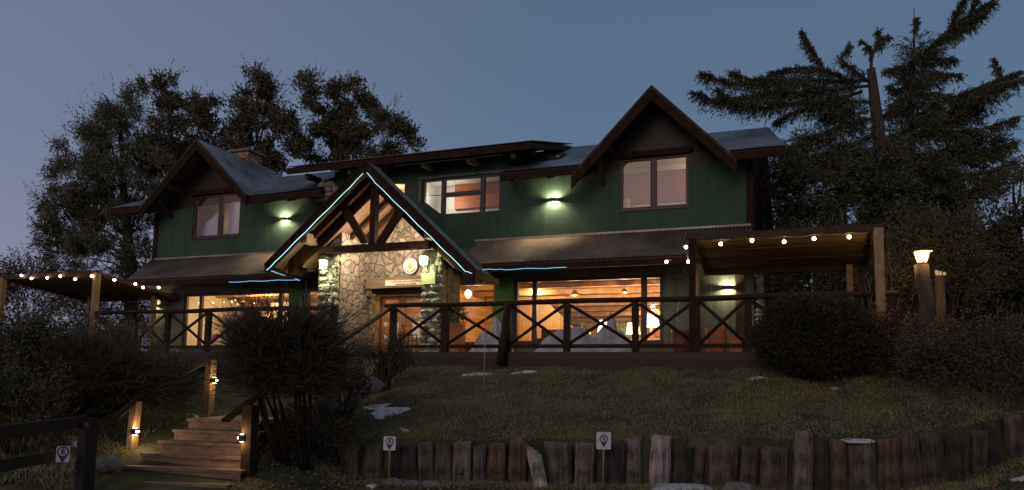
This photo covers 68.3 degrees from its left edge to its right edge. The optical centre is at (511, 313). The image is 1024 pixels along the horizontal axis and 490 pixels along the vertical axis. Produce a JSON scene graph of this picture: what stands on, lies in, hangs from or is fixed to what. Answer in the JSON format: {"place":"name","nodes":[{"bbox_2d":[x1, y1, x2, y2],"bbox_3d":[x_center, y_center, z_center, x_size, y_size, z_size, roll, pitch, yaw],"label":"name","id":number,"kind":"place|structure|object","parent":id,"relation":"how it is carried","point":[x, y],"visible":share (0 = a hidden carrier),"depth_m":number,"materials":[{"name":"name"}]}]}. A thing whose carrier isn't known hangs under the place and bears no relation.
{"place":"outdoors","nodes":[
{"label":"outdoors","id":0,"kind":"place"},
{"bbox_2d":[0,439,101,489],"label":"grass","id":1,"kind":"structure","parent":0,"point":[9,477],"depth_m":10.71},
{"bbox_2d":[0,382,337,489],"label":"bank grass","id":2,"kind":"structure","parent":0,"point":[172,415],"depth_m":13.14,"materials":[{"name":"plant"}]},
{"bbox_2d":[0,364,1023,489],"bbox_3d":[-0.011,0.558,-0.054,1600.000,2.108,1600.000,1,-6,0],"label":"ground","id":3,"kind":"structure","parent":0,"point":[121,478],"depth_m":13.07,"materials":[{"name":"green plant"}]},
{"bbox_2d":[0,299,75,353],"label":"tangled bush","id":4,"kind":"object","parent":3,"relation":"on","point":[50,314],"visible":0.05,"depth_m":15.60,"materials":[{"name":"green plant"}]},
{"bbox_2d":[0,246,86,325],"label":"flowering shrub","id":5,"kind":"object","parent":3,"relation":"on","point":[12,288],"visible":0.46,"depth_m":29.74,"materials":[{"name":"green plant"}]},
{"bbox_2d":[0,353,87,457],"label":"tangled bush","id":6,"kind":"object","parent":3,"relation":"on","point":[35,402],"visible":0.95,"depth_m":10.99,"materials":[{"name":"green plant"}]},
{"bbox_2d":[0,415,98,489],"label":"rail fence","id":7,"kind":"object","parent":3,"relation":"on","point":[85,460],"visible":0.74,"depth_m":9.95,"materials":[{"name":"wood"}]},
{"bbox_2d":[0,304,98,402],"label":"tangled bush","id":8,"kind":"object","parent":3,"relation":"on","point":[10,346],"visible":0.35,"depth_m":12.61,"materials":[{"name":"green plant"}]},
{"bbox_2d":[0,307,125,412],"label":"tangled bush","id":9,"kind":"object","parent":3,"relation":"on","point":[42,336],"visible":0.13,"depth_m":12.90,"materials":[{"name":"green plant"}]},
{"bbox_2d":[56,446,69,489],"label":"parking sign","id":10,"kind":"object","parent":3,"relation":"on","point":[62,454],"visible":1,"depth_m":9.45,"materials":[{"name":"metal"}]},
{"bbox_2d":[46,306,119,345],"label":"tangled bush","id":11,"kind":"object","parent":3,"relation":"on","point":[88,323],"visible":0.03,"depth_m":16.77,"materials":[{"name":"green plant"}]},
{"bbox_2d":[20,72,180,342],"bbox_3d":[-17.856,-4.177,33.404,6.358,13.375,9.026,6,-7,-40],"label":"feathery tree","id":12,"kind":"object","parent":3,"relation":"on","point":[91,221],"visible":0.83,"depth_m":32.97,"materials":[{"name":"green plant"}]},
{"bbox_2d":[54,268,150,350],"bbox_3d":[-15.290,0.126,29.023,5.212,4.006,3.165,1,-6,0],"label":"tall shrub","id":13,"kind":"object","parent":3,"relation":"on","point":[136,304],"visible":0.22,"depth_m":28.57,"materials":[{"name":"green plant"}]},
{"bbox_2d":[95,455,121,473],"bbox_3d":[-5.844,2.164,10.837,0.454,0.269,0.295,1,-6,0],"label":"boulder","id":14,"kind":"object","parent":3,"relation":"on","point":[108,464],"visible":0.89,"depth_m":10.74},
{"bbox_2d":[0,316,218,418],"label":"broom shrub","id":15,"kind":"object","parent":3,"relation":"on","point":[126,376],"visible":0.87,"depth_m":12.47,"materials":[{"name":"green plant"}]},
{"bbox_2d":[98,315,169,360],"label":"tangled bush","id":16,"kind":"object","parent":3,"relation":"on","point":[128,328],"visible":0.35,"depth_m":18.44,"materials":[{"name":"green plant"}]},
{"bbox_2d":[145,343,204,390],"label":"tangled bush","id":17,"kind":"object","parent":3,"relation":"on","point":[181,364],"visible":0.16,"depth_m":17.53,"materials":[{"name":"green plant"}]},
{"bbox_2d":[119,59,236,181],"bbox_3d":[-15.497,-4.874,35.178,5.892,15.221,5.772,-3,-7,36],"label":"broadleaf tree","id":18,"kind":"object","parent":3,"relation":"on","point":[167,102],"visible":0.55,"depth_m":34.74,"materials":[{"name":"green plant"}]},
{"bbox_2d":[123,356,381,488],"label":"timber steps","id":19,"kind":"structure","parent":3,"relation":"on","point":[207,446],"depth_m":11.48,"materials":[{"name":"brown wood"}]},
{"bbox_2d":[111,308,330,449],"bbox_3d":[-5.428,1.170,15.702,0.190,3.570,8.629,0,-6,8],"label":"stair handrail","id":20,"kind":"object","parent":19,"relation":"on","point":[133,406],"visible":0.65,"depth_m":12.15,"materials":[{"name":"wood"}]},
{"bbox_2d":[221,306,391,477],"bbox_3d":[-4.111,1.213,15.085,1.383,3.673,8.482,1,-6,4],"label":"stair handrail","id":21,"kind":"object","parent":19,"relation":"on","point":[248,410],"visible":0.66,"depth_m":11.02,"materials":[{"name":"wood"}]},
{"bbox_2d":[206,55,310,175],"bbox_3d":[-11.611,-4.763,34.453,4.489,14.944,4.685,3,-6,-17],"label":"broadleaf tree","id":22,"kind":"object","parent":3,"relation":"on","point":[247,119],"visible":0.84,"depth_m":33.88,"materials":[{"name":"green plant"}]},
{"bbox_2d":[181,279,388,470],"bbox_3d":[-3.672,0.893,12.072,3.044,3.116,3.350,-3,-7,37],"label":"broom shrub","id":23,"kind":"object","parent":3,"relation":"on","point":[300,355],"visible":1,"depth_m":11.60,"materials":[{"name":"green plant"}]},
{"bbox_2d":[273,393,370,460],"bbox_3d":[-3.267,1.882,12.347,1.811,1.334,1.669,-4,-7,40],"label":"dry tuft","id":24,"kind":"object","parent":3,"relation":"on","point":[317,430],"visible":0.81,"depth_m":12.29,"materials":[{"name":"green plant"}]},
{"bbox_2d":[306,362,383,425],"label":"dry tuft","id":25,"kind":"object","parent":3,"relation":"on","point":[357,387],"visible":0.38,"depth_m":13.73,"materials":[{"name":"brown plant"}]},
{"bbox_2d":[340,445,358,477],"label":"log stump","id":26,"kind":"object","parent":3,"relation":"on","point":[349,462],"visible":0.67,"depth_m":12.51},
{"bbox_2d":[343,393,362,409],"bbox_3d":[-2.917,1.603,13.901,0.364,0.315,0.368,1,-6,0],"label":"boulder","id":27,"kind":"object","parent":3,"relation":"on","point":[356,402],"visible":0.56,"depth_m":13.78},
{"bbox_2d":[286,62,428,171],"bbox_3d":[-7.436,-4.506,35.914,6.820,14.889,4.983,1,-6,0],"label":"broadleaf tree","id":28,"kind":"object","parent":3,"relation":"on","point":[343,143],"visible":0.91,"depth_m":35.60,"materials":[{"name":"green plant"}]},
{"bbox_2d":[361,376,384,393],"bbox_3d":[-2.799,1.430,15.130,0.489,0.376,0.450,1,-6,0],"label":"boulder","id":29,"kind":"object","parent":3,"relation":"on","point":[379,385],"visible":0.64,"depth_m":14.99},
{"bbox_2d":[363,444,383,480],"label":"log stump","id":30,"kind":"object","parent":3,"relation":"on","point":[372,467],"visible":0.66,"depth_m":12.56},
{"bbox_2d":[348,316,423,392],"bbox_3d":[-2.791,0.929,16.500,1.689,1.774,1.201,1,-6,0],"label":"shrub","id":31,"kind":"object","parent":3,"relation":"on","point":[397,355],"visible":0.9,"depth_m":16.37,"materials":[{"name":"green plant"}]},
{"bbox_2d":[364,403,409,420],"bbox_3d":[-2.594,1.906,14.747,1.023,0.318,0.827,-3,-7,39],"label":"snow patch","id":32,"kind":"object","parent":3,"relation":"on","point":[380,411],"visible":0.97,"depth_m":14.62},
{"bbox_2d":[383,436,395,477],"bbox_3d":[-2.015,2.390,12.389,0.200,0.763,0.065,1,-6,0],"label":"parking sign","id":33,"kind":"object","parent":3,"relation":"on","point":[389,444],"visible":0.98,"depth_m":12.39,"materials":[{"name":"metal"}]},
{"bbox_2d":[382,477,403,486],"bbox_3d":[-1.912,2.751,12.083,0.393,0.266,0.278,1,-6,0],"label":"boulder","id":34,"kind":"object","parent":3,"relation":"on","point":[391,480],"visible":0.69,"depth_m":12.04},
{"bbox_2d":[384,447,402,479],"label":"log stump","id":35,"kind":"object","parent":3,"relation":"on","point":[396,462],"visible":0.56,"depth_m":12.56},
{"bbox_2d":[401,444,417,480],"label":"log stump","id":36,"kind":"object","parent":3,"relation":"on","point":[409,468],"visible":0.79,"depth_m":12.58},
{"bbox_2d":[417,441,433,481],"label":"log stump","id":37,"kind":"object","parent":3,"relation":"on","point":[425,454],"visible":0.81,"depth_m":12.58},
{"bbox_2d":[435,443,451,482],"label":"log stump","id":38,"kind":"object","parent":3,"relation":"on","point":[443,464],"visible":0.88,"depth_m":12.58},
{"bbox_2d":[110,85,801,368],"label":"lodge","id":39,"kind":"structure","parent":3,"relation":"on","point":[647,184],"depth_m":21.96,"materials":[{"name":"green paint"}]},
{"bbox_2d":[190,193,240,239],"bbox_3d":[-10.303,-3.411,26.383,2.200,1.580,0.175,-1,-6,21],"label":"window","id":40,"kind":"structure","parent":39,"relation":"in","point":[220,234],"depth_m":26.36,"materials":[{"name":"brown wood"}]},
{"bbox_2d":[179,290,289,349],"bbox_3d":[-9.399,0.228,25.646,4.630,1.970,0.175,-1,-6,21],"label":"window","id":41,"kind":"structure","parent":39,"relation":"in","point":[201,301],"depth_m":26.18,"materials":[{"name":"brown wood"}]},
{"bbox_2d":[381,297,402,351],"bbox_3d":[-3.638,0.393,22.804,0.680,1.810,0.081,-1,-6,21],"label":"door","id":42,"kind":"structure","parent":39,"relation":"in","point":[384,324],"depth_m":22.86,"materials":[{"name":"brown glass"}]},
{"bbox_2d":[243,173,565,281],"bbox_3d":[-4.098,-2.326,21.425,11.290,2.912,1.717,-1,-6,21],"label":"led rope light","id":43,"kind":"object","parent":39,"relation":"attached to","point":[414,221],"visible":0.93,"depth_m":20.59,"materials":[{"name":"teal"}]},
{"bbox_2d":[385,279,423,285],"bbox_3d":[-3.114,-0.920,22.115,1.370,0.160,0.029,-1,-6,21],"label":"name board","id":44,"kind":"object","parent":39,"relation":"attached to","point":[402,282],"visible":1,"depth_m":22.14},
{"bbox_2d":[402,257,418,274],"bbox_3d":[-3.047,-1.437,22.625,0.530,0.530,0.060,-1,-6,21],"label":"round sign","id":45,"kind":"object","parent":39,"relation":"attached to","point":[410,266],"visible":1,"depth_m":22.60,"materials":[{"name":"beige paint"}]},
{"bbox_2d":[401,296,420,351],"bbox_3d":[-2.991,0.378,22.524,0.710,1.810,0.132,-1,-6,21],"label":"door","id":46,"kind":"structure","parent":39,"relation":"in","point":[417,331],"depth_m":22.53,"materials":[{"name":"brown wood"}]},
{"bbox_2d":[418,254,429,271],"bbox_3d":[-2.363,-1.357,20.309,0.230,0.442,0.276,-1,-6,21],"label":"wall lantern","id":47,"kind":"object","parent":39,"relation":"attached to","point":[423,259],"depth_m":20.23,"materials":[{"name":"white"}]},
{"bbox_2d":[420,273,435,283],"bbox_3d":[-2.256,-0.953,20.316,0.460,0.290,0.045,-1,-6,21],"label":"plaque","id":48,"kind":"object","parent":39,"relation":"attached to","point":[428,278],"visible":1,"depth_m":20.30,"materials":[{"name":"paint"}]},
{"bbox_2d":[418,169,501,215],"bbox_3d":[-1.574,-3.634,22.954,2.780,1.268,0.180,-1,-6,21],"label":"window","id":49,"kind":"structure","parent":39,"relation":"in","point":[482,192],"depth_m":22.98,"materials":[{"name":"brown wood"}]},
{"bbox_2d":[460,282,494,343],"bbox_3d":[-1.104,0.010,22.401,1.390,1.890,0.175,-1,-6,21],"label":"window","id":50,"kind":"structure","parent":39,"relation":"in","point":[483,283],"depth_m":22.38,"materials":[{"name":"brown wood"}]},
{"bbox_2d":[514,274,662,343],"bbox_3d":[2.082,-0.081,21.156,4.410,1.950,0.175,-1,-6,21],"label":"window","id":51,"kind":"structure","parent":39,"relation":"in","point":[644,277],"depth_m":21.25,"materials":[{"name":"brown wood"}]},
{"bbox_2d":[618,154,689,211],"bbox_3d":[3.911,-3.597,20.804,1.960,1.510,0.175,-1,-6,21],"label":"window","id":52,"kind":"structure","parent":39,"relation":"in","point":[653,160],"depth_m":20.80,"materials":[{"name":"brown wood"}]},
{"bbox_2d":[674,268,684,279],"bbox_3d":[4.474,-1.073,20.145,0.240,0.300,0.209,-1,-6,21],"label":"wall speaker","id":53,"kind":"object","parent":39,"relation":"attached to","point":[679,273],"depth_m":20.05,"materials":[{"name":"black metal"}]},
{"bbox_2d":[452,440,471,482],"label":"log stump","id":54,"kind":"object","parent":3,"relation":"on","point":[462,462],"visible":0.85,"depth_m":12.56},
{"bbox_2d":[472,444,486,481],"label":"log stump","id":55,"kind":"object","parent":3,"relation":"on","point":[479,461],"visible":0.84,"depth_m":12.61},
{"bbox_2d":[486,442,505,481],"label":"log stump","id":56,"kind":"object","parent":3,"relation":"on","point":[496,465],"visible":0.81,"depth_m":12.59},
{"bbox_2d":[496,303,511,364],"bbox_3d":[-0.201,0.469,17.995,0.358,1.482,0.270,-1,-6,21],"label":"leaning log","id":57,"kind":"object","parent":3,"relation":"on","point":[501,358],"visible":1,"depth_m":17.92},
{"bbox_2d":[507,438,526,482],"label":"log stump","id":58,"kind":"object","parent":3,"relation":"on","point":[517,463],"visible":0.84,"depth_m":12.61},
{"bbox_2d":[144,352,900,373],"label":"timber deck","id":59,"kind":"structure","parent":3,"relation":"on","point":[696,360],"depth_m":17.18,"materials":[{"name":"wood"}]},
{"bbox_2d":[0,270,175,350],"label":"pergola","id":60,"kind":"object","parent":59,"relation":"on","point":[95,289],"visible":0.85,"depth_m":25.41,"materials":[{"name":"wood"}]},
{"bbox_2d":[89,305,337,351],"bbox_3d":[-8.847,0.504,21.626,9.004,1.365,0.164,-1,-6,21],"label":"deck railing","id":61,"kind":"object","parent":59,"relation":"on","point":[168,315],"visible":0.45,"depth_m":21.90,"materials":[{"name":"wood"}]},
{"bbox_2d":[441,300,467,351],"bbox_3d":[-1.543,0.347,20.196,0.764,1.472,0.813,1,-6,1],"label":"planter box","id":62,"kind":"object","parent":59,"relation":"on","point":[456,328],"visible":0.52,"depth_m":19.97,"materials":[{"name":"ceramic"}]},
{"bbox_2d":[468,316,512,351],"bbox_3d":[-0.469,0.568,19.984,1.310,1.028,1.156,-1,-6,21],"label":"furniture cover","id":63,"kind":"object","parent":59,"relation":"on","point":[495,328],"visible":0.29,"depth_m":19.80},
{"bbox_2d":[534,326,596,351],"bbox_3d":[1.467,0.672,19.157,1.798,0.735,1.265,-1,-6,21],"label":"furniture cover","id":64,"kind":"object","parent":59,"relation":"on","point":[588,338],"visible":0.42,"depth_m":18.86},
{"bbox_2d":[593,313,631,351],"bbox_3d":[2.466,0.495,18.890,1.232,1.073,1.156,-1,-6,21],"label":"furniture cover","id":65,"kind":"object","parent":59,"relation":"on","point":[604,335],"visible":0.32,"depth_m":18.69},
{"bbox_2d":[384,290,898,351],"bbox_3d":[2.245,0.293,17.281,11.874,1.366,0.164,-1,-6,21],"label":"deck railing","id":66,"kind":"object","parent":59,"relation":"on","point":[635,342],"visible":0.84,"depth_m":17.26,"materials":[{"name":"wood"}]},
{"bbox_2d":[671,302,688,351],"bbox_3d":[3.935,0.303,17.522,0.466,1.250,0.459,-1,-6,21],"label":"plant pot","id":67,"kind":"object","parent":59,"relation":"on","point":[677,338],"visible":0.56,"depth_m":17.31,"materials":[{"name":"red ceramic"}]},
{"bbox_2d":[705,327,726,351],"bbox_3d":[5.017,0.701,18.566,0.530,0.700,0.522,-1,-6,21],"label":"plant pot","id":68,"kind":"object","parent":59,"relation":"on","point":[718,336],"visible":0.69,"depth_m":18.35,"materials":[{"name":"ceramic"}]},
{"bbox_2d":[728,335,742,351],"bbox_3d":[5.471,0.788,18.432,0.320,0.518,0.340,-1,-6,21],"label":"planter box","id":69,"kind":"object","parent":59,"relation":"on","point":[733,339],"visible":0.57,"depth_m":18.31,"materials":[{"name":"wood"}]},
{"bbox_2d":[687,224,886,351],"bbox_3d":[6.121,-0.335,17.389,4.200,2.680,3.075,-1,-6,21],"label":"pergola","id":70,"kind":"object","parent":59,"relation":"on","point":[794,254],"visible":0.84,"depth_m":17.10,"materials":[{"name":"wood"}]},
{"bbox_2d":[719,234,850,245],"bbox_3d":[5.840,-1.606,16.253,2.674,0.175,0.106,-1,-6,21],"label":"string light","id":71,"kind":"object","parent":70,"relation":"hanging from","point":[784,241],"visible":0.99,"depth_m":16.23,"materials":[{"name":"white glass"}]},
{"bbox_2d":[526,444,548,487],"bbox_3d":[0.410,2.485,12.340,0.255,0.712,0.456,6,-8,-44],"label":"log stump","id":72,"kind":"object","parent":3,"relation":"on","point":[536,465],"visible":0.93,"depth_m":12.26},
{"bbox_2d":[544,440,573,484],"bbox_3d":[0.785,2.572,12.708,0.503,0.884,0.483,1,-6,0],"label":"log stump","id":73,"kind":"object","parent":3,"relation":"on","point":[558,462],"visible":0.83,"depth_m":12.53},
{"bbox_2d":[574,442,594,484],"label":"log stump","id":74,"kind":"object","parent":3,"relation":"on","point":[584,463],"visible":0.89,"depth_m":12.59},
{"bbox_2d":[596,432,610,486],"bbox_3d":[1.489,2.378,12.296,0.235,0.902,0.065,1,-6,0],"label":"parking sign","id":75,"kind":"object","parent":3,"relation":"on","point":[603,441],"visible":0.98,"depth_m":12.30,"materials":[{"name":"metal"}]},
{"bbox_2d":[597,442,625,485],"bbox_3d":[1.659,2.578,12.688,0.522,0.858,0.534,1,-6,0],"label":"log stump","id":76,"kind":"object","parent":3,"relation":"on","point":[615,464],"visible":0.77,"depth_m":12.52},
{"bbox_2d":[220,365,1023,489],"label":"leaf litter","id":77,"kind":"object","parent":3,"relation":"on","point":[488,488],"visible":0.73,"depth_m":13.32,"materials":[{"name":"brown plant"}]},
{"bbox_2d":[624,436,641,485],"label":"log stump","id":78,"kind":"object","parent":3,"relation":"on","point":[633,472],"visible":0.84,"depth_m":12.67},
{"bbox_2d":[281,438,1023,489],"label":"verge grass","id":79,"kind":"structure","parent":3,"relation":"on","point":[951,485],"depth_m":11.95,"materials":[{"name":"plant"}]},
{"bbox_2d":[649,434,670,484],"bbox_3d":[2.501,2.546,12.768,0.380,1.023,0.408,-4,-8,44],"label":"log stump","id":80,"kind":"object","parent":3,"relation":"on","point":[660,464],"visible":0.9,"depth_m":12.63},
{"bbox_2d":[651,483,712,489],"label":"snow patch","id":81,"kind":"object","parent":3,"relation":"on","point":[674,486],"visible":0.86,"depth_m":12.19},
{"bbox_2d":[672,444,694,482],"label":"log stump","id":82,"kind":"object","parent":3,"relation":"on","point":[683,462],"visible":0.81,"depth_m":12.55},
{"bbox_2d":[693,448,705,484],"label":"log stump","id":83,"kind":"object","parent":3,"relation":"on","point":[699,464],"visible":0.86,"depth_m":12.61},
{"bbox_2d":[707,443,737,487],"bbox_3d":[3.495,2.587,12.584,0.522,0.888,0.585,1,-6,0],"label":"log stump","id":84,"kind":"object","parent":3,"relation":"on","point":[722,465],"visible":0.9,"depth_m":12.39,"materials":[{"name":"wood"}]},
{"bbox_2d":[721,482,753,489],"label":"boulder","id":85,"kind":"object","parent":3,"relation":"on","point":[736,486],"visible":1,"depth_m":11.80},
{"bbox_2d":[739,445,760,488],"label":"log stump","id":86,"kind":"object","parent":3,"relation":"on","point":[749,463],"visible":0.88,"depth_m":12.34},
{"bbox_2d":[758,446,789,489],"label":"log stump","id":87,"kind":"object","parent":3,"relation":"on","point":[774,463],"visible":0.99,"depth_m":12.10,"materials":[{"name":"wood"}]},
{"bbox_2d":[792,430,813,489],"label":"log stump","id":88,"kind":"object","parent":3,"relation":"on","point":[802,452],"visible":1,"depth_m":12.02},
{"bbox_2d":[686,27,939,313],"bbox_3d":[9.313,-3.767,24.032,8.126,11.935,4.143,1,-6,0],"label":"fir tree","id":89,"kind":"object","parent":3,"relation":"on","point":[839,165],"visible":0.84,"depth_m":23.50,"materials":[{"name":"green plant"}]},
{"bbox_2d":[742,287,894,381],"bbox_3d":[6.120,0.447,14.966,2.996,1.944,2.578,1,-6,0],"label":"round bush","id":90,"kind":"object","parent":3,"relation":"on","point":[765,333],"visible":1,"depth_m":14.34,"materials":[{"name":"green plant"}]},
{"bbox_2d":[812,431,829,489],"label":"log stump","id":91,"kind":"object","parent":3,"relation":"on","point":[821,472],"visible":0.82,"depth_m":12.05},
{"bbox_2d":[763,208,905,351],"bbox_3d":[8.327,-0.474,21.124,5.621,5.266,3.654,1,-6,0],"label":"dark thicket","id":92,"kind":"object","parent":3,"relation":"on","point":[783,283],"visible":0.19,"depth_m":20.56,"materials":[{"name":"green plant"}]},
{"bbox_2d":[829,438,847,489],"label":"log stump","id":93,"kind":"object","parent":3,"relation":"on","point":[838,461],"visible":1,"depth_m":11.98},
{"bbox_2d":[846,439,877,489],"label":"log stump","id":94,"kind":"object","parent":3,"relation":"on","point":[862,464],"visible":0.9,"depth_m":11.89,"materials":[{"name":"wood"}]},
{"bbox_2d":[840,438,874,442],"bbox_3d":[5.633,2.056,12.345,0.606,0.056,1.290,-3,-7,35],"label":"snow patch","id":95,"kind":"object","parent":94,"relation":"on","point":[856,440],"visible":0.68,"depth_m":11.98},
{"bbox_2d":[841,237,913,349],"bbox_3d":[8.450,-0.181,17.343,1.593,3.192,1.055,3,-6,-20],"label":"bare sapling","id":96,"kind":"object","parent":3,"relation":"on","point":[891,289],"visible":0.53,"depth_m":17.27,"materials":[{"name":"green plant"}]},
{"bbox_2d":[877,438,900,489],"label":"log stump","id":97,"kind":"object","parent":3,"relation":"on","point":[888,466],"visible":0.97,"depth_m":11.91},
{"bbox_2d":[893,434,923,489],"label":"log stump","id":98,"kind":"object","parent":3,"relation":"on","point":[911,468],"visible":0.81,"depth_m":11.91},
{"bbox_2d":[845,297,982,379],"bbox_3d":[7.918,0.522,14.881,2.693,1.708,2.227,1,-6,0],"label":"reddish shrub","id":99,"kind":"object","parent":3,"relation":"on","point":[894,325],"visible":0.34,"depth_m":14.57,"materials":[{"name":"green plant"}]},
{"bbox_2d":[911,247,938,359],"bbox_3d":[8.295,-0.054,15.091,0.492,2.604,0.394,1,-6,0],"label":"lamp post","id":100,"kind":"object","parent":3,"relation":"on","point":[926,298],"visible":0.69,"depth_m":15.04,"materials":[{"name":"brown wood"}]},
{"bbox_2d":[919,431,941,485],"bbox_3d":[6.704,2.389,12.093,0.318,1.002,0.329,1,-6,0],"label":"log stump","id":101,"kind":"object","parent":3,"relation":"on","point":[930,456],"visible":0.75,"depth_m":11.99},
{"bbox_2d":[856,0,1023,237],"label":"fir tree","id":102,"kind":"object","parent":3,"relation":"on","point":[931,121],"visible":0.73,"depth_m":24.59,"materials":[{"name":"green plant"}]},
{"bbox_2d":[935,270,946,332],"bbox_3d":[9.255,0.210,16.273,0.244,2.319,0.230,1,-6,0],"label":"garden post","id":103,"kind":"object","parent":3,"relation":"on","point":[940,301],"visible":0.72,"depth_m":16.26,"materials":[{"name":"brown wood"}]},
{"bbox_2d":[865,191,1017,347],"bbox_3d":[9.838,-0.680,17.685,3.605,4.359,2.303,1,-6,0],"label":"amber lit shrub","id":104,"kind":"object","parent":3,"relation":"on","point":[945,247],"visible":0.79,"depth_m":17.43,"materials":[{"name":"green plant"}]},
{"bbox_2d":[874,199,1023,370],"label":"dark thicket","id":105,"kind":"object","parent":3,"relation":"on","point":[943,208],"depth_m":24.07,"materials":[{"name":"green plant"}]},
{"bbox_2d":[875,297,1023,403],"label":"dark shrub","id":106,"kind":"object","parent":3,"relation":"on","point":[1014,347],"visible":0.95,"depth_m":13.23,"materials":[{"name":"green plant"}]},
{"bbox_2d":[883,147,1023,370],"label":"shrubby tree","id":107,"kind":"object","parent":3,"relation":"on","point":[1007,234],"visible":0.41,"depth_m":19.18,"materials":[{"name":"green plant"}]},
{"bbox_2d":[942,432,969,482],"bbox_3d":[7.128,2.376,12.145,0.419,0.926,0.392,1,-6,0],"label":"log stump","id":108,"kind":"object","parent":3,"relation":"on","point":[956,449],"visible":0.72,"depth_m":11.99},
{"bbox_2d":[915,226,1023,370],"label":"dark thicket","id":109,"kind":"object","parent":3,"relation":"on","point":[1002,296],"visible":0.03,"depth_m":21.43,"materials":[{"name":"green plant"}]},
{"bbox_2d":[967,428,987,475],"bbox_3d":[7.524,2.286,12.206,0.320,0.864,0.338,1,-6,0],"label":"log stump","id":110,"kind":"object","parent":3,"relation":"on","point":[978,450],"visible":0.68,"depth_m":12.10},
{"bbox_2d":[981,421,1000,468],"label":"log stump","id":111,"kind":"object","parent":3,"relation":"on","point":[994,458],"visible":0.59,"depth_m":12.16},
{"bbox_2d":[1002,412,1023,461],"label":"log stump","id":112,"kind":"object","parent":3,"relation":"on","point":[1013,431],"visible":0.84,"depth_m":12.16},
{"bbox_2d":[0,0,1023,370],"label":"sky","id":113,"kind":"structure","parent":0,"point":[470,72],"materials":[{"name":"blue"}]},
{"bbox_2d":[647,314,658,339],"bbox_3d":[4.039,0.465,21.892,0.480,0.900,0.473,-1,-6,21],"label":"table lamp","id":114,"kind":"object","parent":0,"point":[652,321],"visible":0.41,"depth_m":21.74,"materials":[{"name":"beige"}]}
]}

